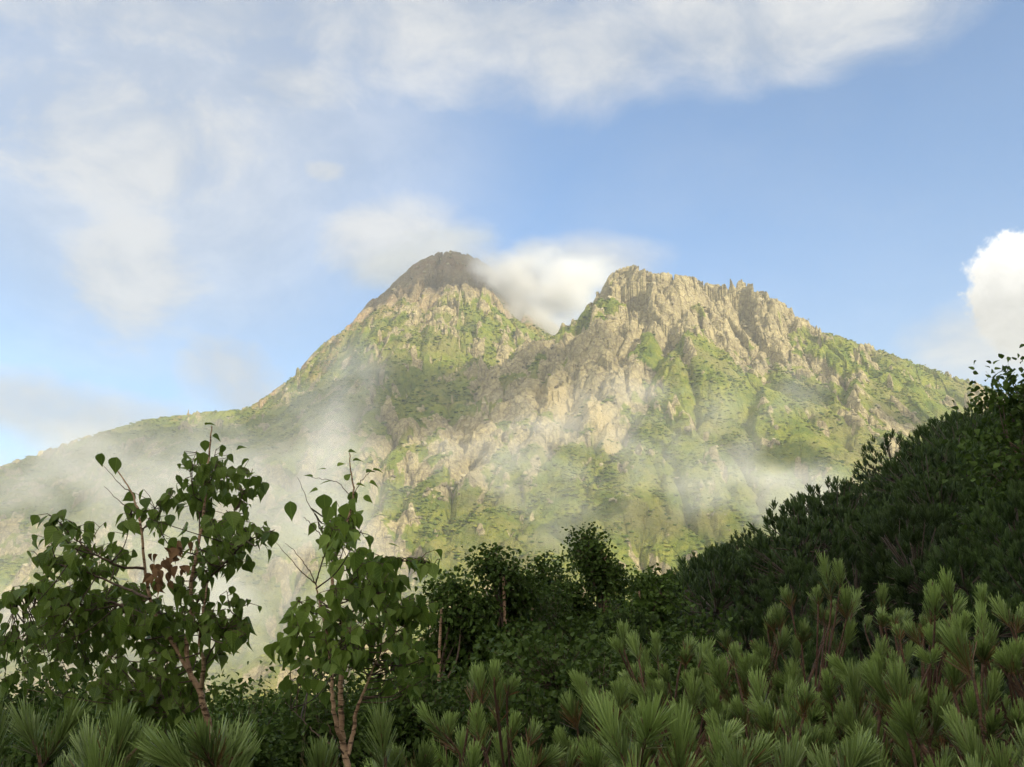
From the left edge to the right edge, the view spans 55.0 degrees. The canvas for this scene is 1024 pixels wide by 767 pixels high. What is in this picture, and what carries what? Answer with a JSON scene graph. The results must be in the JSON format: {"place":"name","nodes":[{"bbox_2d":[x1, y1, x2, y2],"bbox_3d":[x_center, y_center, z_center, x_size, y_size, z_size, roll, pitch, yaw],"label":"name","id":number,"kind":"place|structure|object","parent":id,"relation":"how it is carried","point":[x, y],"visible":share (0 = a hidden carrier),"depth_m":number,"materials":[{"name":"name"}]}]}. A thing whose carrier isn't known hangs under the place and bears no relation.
{"place":"outdoors","nodes":[
{"label":"outdoors","id":0,"kind":"place"},
{"bbox_2d":[0,251,1005,708],"bbox_3d":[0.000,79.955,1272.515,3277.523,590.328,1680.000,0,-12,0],"label":"mountain","id":1,"kind":"structure","parent":0,"point":[730,313],"depth_m":798.46,"materials":[{"name":"beige stone"}]},
{"bbox_2d":[0,250,975,686],"bbox_3d":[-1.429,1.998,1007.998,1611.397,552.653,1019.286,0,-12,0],"label":"boulders","id":2,"kind":"object","parent":1,"relation":"on","point":[454,438],"visible":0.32,"depth_m":807.55,"materials":[{"name":"grey stone"}]},
{"bbox_2d":[0,275,997,708],"bbox_3d":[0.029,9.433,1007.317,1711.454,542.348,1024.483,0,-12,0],"label":"scrub","id":3,"kind":"object","parent":1,"relation":"on","point":[536,447],"visible":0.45,"depth_m":765.93,"materials":[{"name":"green plant"}]},
{"bbox_2d":[0,0,1023,465],"label":"sky","id":4,"kind":"structure","parent":0,"point":[197,196],"materials":[{"name":"blue"}]},
{"bbox_2d":[849,560,1021,743],"bbox_3d":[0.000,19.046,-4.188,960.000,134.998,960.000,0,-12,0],"label":"hillside","id":5,"kind":"structure","parent":0,"point":[915,674],"depth_m":10.03,"materials":[{"name":"green plant"}]},
{"bbox_2d":[1,685,63,735],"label":"leafy bush","id":6,"kind":"object","parent":5,"relation":"on","point":[39,689],"visible":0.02,"depth_m":7.70,"materials":[{"name":"green plant"}]},
{"bbox_2d":[0,685,104,766],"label":"dwarf pine","id":7,"kind":"object","parent":5,"relation":"on","point":[28,730],"visible":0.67,"depth_m":1.39,"materials":[{"name":"green plant"}]},
{"bbox_2d":[0,689,105,766],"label":"shrub","id":8,"kind":"object","parent":5,"relation":"on","point":[28,760],"visible":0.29,"depth_m":4.65,"materials":[{"name":"green plant"}]},
{"bbox_2d":[0,655,138,757],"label":"leafy bush","id":9,"kind":"object","parent":5,"relation":"on","point":[7,699],"visible":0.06,"depth_m":7.80,"materials":[{"name":"green plant"}]},
{"bbox_2d":[54,687,135,729],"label":"leafy bush","id":10,"kind":"object","parent":5,"relation":"on","point":[86,706],"visible":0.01,"depth_m":7.94,"materials":[{"name":"green plant"}]},
{"bbox_2d":[3,662,215,717],"bbox_3d":[-4.087,3.812,9.040,3.432,2.433,3.386,4,-13,-18],"label":"leafy bush","id":11,"kind":"object","parent":5,"relation":"on","point":[38,693],"depth_m":9.46,"materials":[{"name":"green plant"}]},
{"bbox_2d":[60,696,161,766],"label":"dwarf pine","id":12,"kind":"object","parent":5,"relation":"on","point":[115,740],"visible":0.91,"depth_m":1.28,"materials":[{"name":"green plant"}]},
{"bbox_2d":[0,699,261,766],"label":"leafy bush","id":13,"kind":"object","parent":5,"relation":"on","point":[62,708],"depth_m":6.47,"materials":[{"name":"green plant"}]},
{"bbox_2d":[0,422,278,739],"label":"birch tree","id":14,"kind":"object","parent":5,"relation":"on","point":[53,610],"visible":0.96,"depth_m":3.34,"materials":[{"name":"green plant"}]},
{"bbox_2d":[109,695,191,766],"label":"leafy bush","id":15,"kind":"object","parent":5,"relation":"on","point":[172,713],"visible":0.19,"depth_m":2.93,"materials":[{"name":"green plant"}]},
{"bbox_2d":[90,662,221,766],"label":"leafy bush","id":16,"kind":"object","parent":5,"relation":"on","point":[164,728],"visible":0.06,"depth_m":5.10,"materials":[{"name":"green plant"}]},
{"bbox_2d":[74,696,297,765],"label":"leafy bush","id":17,"kind":"object","parent":5,"relation":"on","point":[267,751],"visible":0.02,"depth_m":7.98,"materials":[{"name":"green plant"}]},
{"bbox_2d":[127,712,264,766],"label":"dwarf pine","id":18,"kind":"object","parent":5,"relation":"on","point":[224,749],"visible":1,"depth_m":1.25,"materials":[{"name":"green plant"}]},
{"bbox_2d":[168,670,289,766],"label":"leafy bush","id":19,"kind":"object","parent":5,"relation":"on","point":[212,677],"visible":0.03,"depth_m":8.76,"materials":[{"name":"green plant"}]},
{"bbox_2d":[157,660,305,766],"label":"leafy bush","id":20,"kind":"object","parent":5,"relation":"on","point":[265,758],"visible":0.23,"depth_m":5.33,"materials":[{"name":"green plant"}]},
{"bbox_2d":[206,676,320,728],"bbox_3d":[-3.446,5.671,14.606,3.618,2.521,3.748,0,-12,0],"label":"leafy bush","id":21,"kind":"object","parent":5,"relation":"on","point":[274,699],"visible":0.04,"depth_m":14.72,"materials":[{"name":"green plant"}]},
{"bbox_2d":[250,689,341,766],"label":"leafy bush","id":22,"kind":"object","parent":5,"relation":"on","point":[292,734],"visible":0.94,"depth_m":2.84,"materials":[{"name":"green plant"}]},
{"bbox_2d":[256,657,376,766],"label":"leafy bush","id":23,"kind":"object","parent":5,"relation":"on","point":[355,697],"visible":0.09,"depth_m":8.90,"materials":[{"name":"green plant"}]},
{"bbox_2d":[276,698,365,739],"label":"leafy bush","id":24,"kind":"object","parent":5,"relation":"on","point":[304,708],"visible":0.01,"depth_m":12.05,"materials":[{"name":"green plant"}]},
{"bbox_2d":[300,732,344,766],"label":"dwarf pine","id":25,"kind":"object","parent":5,"relation":"on","point":[322,757],"visible":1,"depth_m":1.47,"materials":[{"name":"green plant"}]},
{"bbox_2d":[268,668,379,766],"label":"leafy bush","id":26,"kind":"object","parent":5,"relation":"on","point":[321,716],"visible":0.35,"depth_m":5.22,"materials":[{"name":"green plant"}]},
{"bbox_2d":[259,672,391,735],"bbox_3d":[-1.939,5.229,13.511,3.511,2.446,3.637,2,-13,-9],"label":"leafy bush","id":27,"kind":"object","parent":5,"relation":"on","point":[350,696],"visible":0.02,"depth_m":13.56,"materials":[{"name":"green plant"}]},
{"bbox_2d":[263,449,442,766],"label":"birch tree","id":28,"kind":"object","parent":5,"relation":"on","point":[380,588],"visible":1,"depth_m":3.10,"materials":[{"name":"green plant"}]},
{"bbox_2d":[357,695,398,736],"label":"leafy bush","id":29,"kind":"object","parent":5,"relation":"on","point":[365,709],"depth_m":8.62,"materials":[{"name":"green plant"}]},
{"bbox_2d":[359,633,421,730],"bbox_3d":[-0.886,3.777,9.838,2.425,2.530,2.700,9,-15,-36],"label":"leafy bush","id":30,"kind":"object","parent":5,"relation":"on","point":[374,691],"depth_m":9.93,"materials":[{"name":"green plant"}]},
{"bbox_2d":[357,698,442,766],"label":"dwarf pine","id":31,"kind":"object","parent":5,"relation":"on","point":[425,754],"visible":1,"depth_m":1.52,"materials":[{"name":"green plant"}]},
{"bbox_2d":[331,627,491,766],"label":"leafy bush","id":32,"kind":"object","parent":5,"relation":"on","point":[412,730],"visible":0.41,"depth_m":5.24,"materials":[{"name":"green plant"}]},
{"bbox_2d":[381,565,510,711],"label":"leafy tree","id":33,"kind":"object","parent":5,"relation":"on","point":[469,621],"visible":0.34,"depth_m":8.64,"materials":[{"name":"green plant"}]},
{"bbox_2d":[436,653,518,766],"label":"leafy bush","id":34,"kind":"object","parent":5,"relation":"on","point":[456,694],"visible":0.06,"depth_m":5.72,"materials":[{"name":"green plant"}]},
{"bbox_2d":[362,656,596,766],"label":"dwarf pine","id":35,"kind":"object","parent":5,"relation":"on","point":[503,743],"visible":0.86,"depth_m":2.18,"materials":[{"name":"green plant"}]},
{"bbox_2d":[421,542,576,686],"bbox_3d":[-0.102,3.079,8.997,1.946,3.228,1.937,0,-12,0],"label":"leafy tree","id":36,"kind":"object","parent":5,"relation":"on","point":[503,578],"visible":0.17,"depth_m":9.13,"materials":[{"name":"green plant"}]},
{"bbox_2d":[453,656,590,766],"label":"leafy bush","id":37,"kind":"object","parent":5,"relation":"on","point":[544,700],"visible":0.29,"depth_m":5.23,"materials":[{"name":"green plant"}]},
{"bbox_2d":[354,616,741,763],"bbox_3d":[0.358,2.863,7.220,3.497,2.244,3.408,-11,-17,42],"label":"leafy bush","id":38,"kind":"object","parent":5,"relation":"on","point":[551,671],"visible":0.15,"depth_m":7.36,"materials":[{"name":"green plant"}]},
{"bbox_2d":[518,549,588,639],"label":"leafy tree","id":39,"kind":"object","parent":5,"relation":"on","point":[546,569],"visible":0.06,"depth_m":11.63,"materials":[{"name":"green plant"}]},
{"bbox_2d":[511,709,595,766],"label":"slope pine","id":40,"kind":"object","parent":5,"relation":"on","point":[558,720],"visible":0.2,"depth_m":5.11,"materials":[{"name":"green plant"}]},
{"bbox_2d":[511,736,615,766],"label":"dwarf pine","id":41,"kind":"object","parent":5,"relation":"on","point":[548,758],"visible":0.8,"depth_m":1.89,"materials":[{"name":"green plant"}]},
{"bbox_2d":[524,580,626,674],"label":"leafy tree","id":42,"kind":"object","parent":5,"relation":"on","point":[578,625],"visible":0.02,"depth_m":9.60,"materials":[{"name":"green plant"}]},
{"bbox_2d":[553,645,619,675],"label":"slope pine","id":43,"kind":"object","parent":5,"relation":"on","point":[598,667],"depth_m":9.20,"materials":[{"name":"green plant"}]},
{"bbox_2d":[554,522,642,638],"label":"leafy tree","id":44,"kind":"object","parent":5,"relation":"on","point":[597,569],"visible":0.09,"depth_m":12.56,"materials":[{"name":"green plant"}]},
{"bbox_2d":[518,629,690,679],"bbox_3d":[0.484,3.728,10.372,3.574,2.293,3.483,5,-13,-20],"label":"leafy bush","id":45,"kind":"object","parent":5,"relation":"on","point":[606,643],"visible":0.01,"depth_m":10.15,"materials":[{"name":"green plant"}]},
{"bbox_2d":[527,673,694,766],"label":"dwarf pine","id":46,"kind":"object","parent":5,"relation":"on","point":[570,711],"visible":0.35,"depth_m":2.16,"materials":[{"name":"green plant"}]},
{"bbox_2d":[548,631,703,766],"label":"leafy bush","id":47,"kind":"object","parent":5,"relation":"on","point":[601,679],"visible":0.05,"depth_m":6.71,"materials":[{"name":"green plant"}]},
{"bbox_2d":[592,582,673,673],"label":"leafy tree","id":48,"kind":"object","parent":5,"relation":"on","point":[634,603],"visible":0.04,"depth_m":10.56,"materials":[{"name":"green plant"}]},
{"bbox_2d":[592,610,684,668],"bbox_3d":[1.234,3.503,10.375,2.082,2.208,1.823,0,-12,2],"label":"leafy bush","id":49,"kind":"object","parent":5,"relation":"on","point":[643,621],"visible":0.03,"depth_m":10.47,"materials":[{"name":"green plant"}]},
{"bbox_2d":[584,577,698,624],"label":"slope pine","id":50,"kind":"object","parent":5,"relation":"on","point":[596,604],"visible":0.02,"depth_m":20.60,"materials":[{"name":"green plant"}]},
{"bbox_2d":[577,685,706,766],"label":"dwarf pine","id":51,"kind":"object","parent":5,"relation":"on","point":[646,747],"visible":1,"depth_m":1.32,"materials":[{"name":"green plant"}]},
{"bbox_2d":[567,619,755,764],"bbox_3d":[0.388,1.465,2.428,0.511,1.722,0.556,0,-12,0],"label":"dwarf pine","id":52,"kind":"object","parent":5,"relation":"on","point":[688,652],"visible":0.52,"depth_m":2.56,"materials":[{"name":"green plant"}]},
{"bbox_2d":[611,562,715,653],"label":"leafy tree","id":53,"kind":"object","parent":5,"relation":"on","point":[661,590],"visible":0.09,"depth_m":12.62,"materials":[{"name":"green plant"}]},
{"bbox_2d":[597,598,754,744],"bbox_3d":[1.463,2.646,7.630,1.946,1.922,1.945,0,-12,0],"label":"leafy bush","id":54,"kind":"object","parent":5,"relation":"on","point":[674,650],"visible":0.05,"depth_m":7.74,"materials":[{"name":"green plant"}]},
{"bbox_2d":[608,542,788,642],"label":"slope pine","id":55,"kind":"object","parent":5,"relation":"on","point":[683,564],"visible":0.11,"depth_m":17.39,"materials":[{"name":"green plant"}]},
{"bbox_2d":[630,697,781,766],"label":"dwarf pine","id":56,"kind":"object","parent":5,"relation":"on","point":[755,757],"visible":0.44,"depth_m":1.53,"materials":[{"name":"green plant"}]},
{"bbox_2d":[683,543,743,608],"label":"slope pine","id":57,"kind":"object","parent":5,"relation":"on","point":[727,556],"visible":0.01,"depth_m":22.85,"materials":[{"name":"green plant"}]},
{"bbox_2d":[677,604,765,683],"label":"slope pine","id":58,"kind":"object","parent":5,"relation":"on","point":[697,620],"visible":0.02,"depth_m":14.30,"materials":[{"name":"green plant"}]},
{"bbox_2d":[612,640,837,766],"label":"dwarf pine","id":59,"kind":"object","parent":5,"relation":"on","point":[735,659],"visible":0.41,"depth_m":2.36,"materials":[{"name":"green plant"}]},
{"bbox_2d":[694,527,781,577],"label":"slope pine","id":60,"kind":"object","parent":5,"relation":"on","point":[737,545],"visible":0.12,"depth_m":27.35,"materials":[{"name":"green plant"}]},
{"bbox_2d":[709,732,816,766],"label":"dwarf pine","id":61,"kind":"object","parent":5,"relation":"on","point":[735,758],"visible":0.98,"depth_m":1.44,"materials":[{"name":"green plant"}]},
{"bbox_2d":[701,665,846,766],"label":"dwarf pine","id":62,"kind":"object","parent":5,"relation":"on","point":[807,720],"visible":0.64,"depth_m":1.85,"materials":[{"name":"green plant"}]},
{"bbox_2d":[696,602,876,763],"bbox_3d":[0.745,1.419,2.639,0.500,1.629,0.527,-9,-15,35],"label":"dwarf pine","id":63,"kind":"object","parent":5,"relation":"on","point":[782,641],"visible":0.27,"depth_m":2.74,"materials":[{"name":"green plant"}]},
{"bbox_2d":[667,511,918,659],"bbox_3d":[3.857,2.962,12.890,3.730,2.550,3.086,-1,-12,4],"label":"slope pine","id":64,"kind":"object","parent":5,"relation":"on","point":[751,569],"visible":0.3,"depth_m":13.21,"materials":[{"name":"green plant"}]},
{"bbox_2d":[702,615,884,753],"bbox_3d":[1.513,1.943,5.185,1.059,1.428,1.153,10,-16,-38],"label":"slope pine","id":65,"kind":"object","parent":5,"relation":"on","point":[809,650],"visible":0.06,"depth_m":5.17,"materials":[{"name":"green plant"}]},
{"bbox_2d":[712,555,875,696],"bbox_3d":[2.939,2.699,9.775,1.598,1.978,1.467,10,-16,-39],"label":"slope pine","id":66,"kind":"object","parent":5,"relation":"on","point":[753,624],"visible":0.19,"depth_m":9.75,"materials":[{"name":"green plant"}]},
{"bbox_2d":[769,491,833,552],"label":"slope pine","id":67,"kind":"object","parent":5,"relation":"on","point":[786,531],"visible":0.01,"depth_m":30.83,"materials":[{"name":"green plant"}]},
{"bbox_2d":[728,475,896,617],"bbox_3d":[5.086,2.896,15.483,3.327,2.855,3.798,-1,-12,5],"label":"slope pine","id":68,"kind":"object","parent":5,"relation":"on","point":[795,507],"visible":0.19,"depth_m":14.86,"materials":[{"name":"green plant"}]},
{"bbox_2d":[774,565,880,661],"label":"slope pine","id":69,"kind":"object","parent":5,"relation":"on","point":[802,585],"visible":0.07,"depth_m":11.22,"materials":[{"name":"green plant"}]},
{"bbox_2d":[779,640,883,725],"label":"slope pine","id":70,"kind":"object","parent":5,"relation":"on","point":[848,654],"visible":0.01,"depth_m":6.12,"materials":[{"name":"green plant"}]},
{"bbox_2d":[822,487,862,503],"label":"slope pine","id":71,"kind":"object","parent":5,"relation":"on","point":[839,493],"visible":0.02,"depth_m":34.57,"materials":[{"name":"green plant"}]},
{"bbox_2d":[812,465,891,521],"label":"slope pine","id":72,"kind":"object","parent":5,"relation":"on","point":[825,503],"visible":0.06,"depth_m":27.84,"materials":[{"name":"green plant"}]},
{"bbox_2d":[738,550,983,766],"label":"dwarf pine","id":73,"kind":"object","parent":5,"relation":"on","point":[825,617],"visible":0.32,"depth_m":2.83,"materials":[{"name":"green plant"}]},
{"bbox_2d":[803,724,920,766],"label":"dwarf pine","id":74,"kind":"object","parent":5,"relation":"on","point":[852,757],"visible":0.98,"depth_m":1.42,"materials":[{"name":"green plant"}]},
{"bbox_2d":[803,658,989,766],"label":"dwarf pine","id":75,"kind":"object","parent":5,"relation":"on","point":[847,712],"visible":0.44,"depth_m":1.80,"materials":[{"name":"green plant"}]},
{"bbox_2d":[806,500,1016,699],"bbox_3d":[3.283,1.836,7.758,1.525,1.847,1.741,5,-13,-23],"label":"slope pine","id":76,"kind":"object","parent":5,"relation":"on","point":[904,583],"visible":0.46,"depth_m":7.79,"materials":[{"name":"green plant"}]},
{"bbox_2d":[835,471,1000,567],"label":"slope pine","id":77,"kind":"object","parent":5,"relation":"on","point":[859,526],"visible":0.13,"depth_m":12.46,"materials":[{"name":"green plant"}]},
{"bbox_2d":[851,422,989,506],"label":"slope pine","id":78,"kind":"object","parent":5,"relation":"on","point":[871,448],"visible":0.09,"depth_m":18.29,"materials":[{"name":"green plant"}]},
{"bbox_2d":[819,566,1023,766],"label":"dwarf pine","id":79,"kind":"object","parent":5,"relation":"on","point":[933,596],"visible":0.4,"depth_m":2.49,"materials":[{"name":"green plant"}]},
{"bbox_2d":[851,732,993,766],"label":"dwarf pine","id":80,"kind":"object","parent":5,"relation":"on","point":[970,762],"visible":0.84,"depth_m":1.35,"materials":[{"name":"green plant"}]},
{"bbox_2d":[873,510,981,653],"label":"slope pine","id":81,"kind":"object","parent":5,"relation":"on","point":[954,530],"visible":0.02,"depth_m":8.98,"materials":[{"name":"green plant"}]},
{"bbox_2d":[833,617,1023,766],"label":"dwarf pine","id":82,"kind":"object","parent":5,"relation":"on","point":[905,725],"visible":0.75,"depth_m":1.61,"materials":[{"name":"green plant"}]},
{"bbox_2d":[912,415,962,447],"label":"slope pine","id":83,"kind":"object","parent":5,"relation":"on","point":[940,420],"depth_m":35.37,"materials":[{"name":"green plant"}]},
{"bbox_2d":[853,439,1023,564],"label":"slope pine","id":84,"kind":"object","parent":5,"relation":"on","point":[925,448],"visible":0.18,"depth_m":13.83,"materials":[{"name":"green plant"}]},
{"bbox_2d":[898,408,995,449],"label":"slope pine","id":85,"kind":"object","parent":5,"relation":"on","point":[965,417],"visible":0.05,"depth_m":26.42,"materials":[{"name":"green plant"}]},
{"bbox_2d":[881,405,1017,499],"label":"slope pine","id":86,"kind":"object","parent":5,"relation":"on","point":[937,445],"visible":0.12,"depth_m":16.16,"materials":[{"name":"green plant"}]},
{"bbox_2d":[877,582,1023,766],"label":"dwarf pine","id":87,"kind":"object","parent":5,"relation":"on","point":[1005,659],"visible":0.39,"depth_m":2.38,"materials":[{"name":"green plant"}]},
{"bbox_2d":[923,413,982,446],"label":"slope pine","id":88,"kind":"object","parent":5,"relation":"on","point":[944,420],"visible":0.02,"depth_m":29.64,"materials":[{"name":"green plant"}]},
{"bbox_2d":[886,660,1022,766],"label":"slope pine","id":89,"kind":"object","parent":5,"relation":"on","point":[1003,687],"visible":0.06,"depth_m":3.93,"materials":[{"name":"green plant"}]},
{"bbox_2d":[918,478,1023,680],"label":"slope pine","id":90,"kind":"object","parent":5,"relation":"on","point":[1014,501],"visible":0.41,"depth_m":6.50,"materials":[{"name":"green plant"}]},
{"bbox_2d":[934,455,1023,555],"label":"slope pine","id":91,"kind":"object","parent":5,"relation":"on","point":[963,510],"visible":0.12,"depth_m":10.45,"materials":[{"name":"green plant"}]},
{"bbox_2d":[936,344,1023,551],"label":"alder tree","id":92,"kind":"object","parent":5,"relation":"on","point":[998,440],"visible":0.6,"depth_m":9.10,"materials":[{"name":"green plant"}]},
{"bbox_2d":[947,420,1023,506],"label":"slope pine","id":93,"kind":"object","parent":5,"relation":"on","point":[969,465],"visible":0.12,"depth_m":12.89,"materials":[{"name":"green plant"}]},
{"bbox_2d":[948,715,1023,766],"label":"dwarf pine","id":94,"kind":"object","parent":5,"relation":"on","point":[970,747],"visible":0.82,"depth_m":1.46,"materials":[{"name":"green plant"}]},
{"bbox_2d":[950,524,1023,699],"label":"slope pine","id":95,"kind":"object","parent":5,"relation":"on","point":[1014,598],"visible":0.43,"depth_m":5.22,"materials":[{"name":"green plant"}]},
{"bbox_2d":[958,391,1018,414],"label":"slope pine","id":96,"kind":"object","parent":5,"relation":"on","point":[987,405],"visible":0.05,"depth_m":35.86,"materials":[{"name":"green plant"}]},
{"bbox_2d":[966,367,1023,543],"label":"alder tree","id":97,"kind":"object","parent":5,"relation":"on","point":[1015,405],"visible":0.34,"depth_m":9.03,"materials":[{"name":"green plant"}]},
{"bbox_2d":[995,383,1023,420],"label":"slope pine","id":98,"kind":"object","parent":5,"relation":"on","point":[997,418],"visible":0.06,"depth_m":24.39,"materials":[{"name":"green plant"}]}
]}

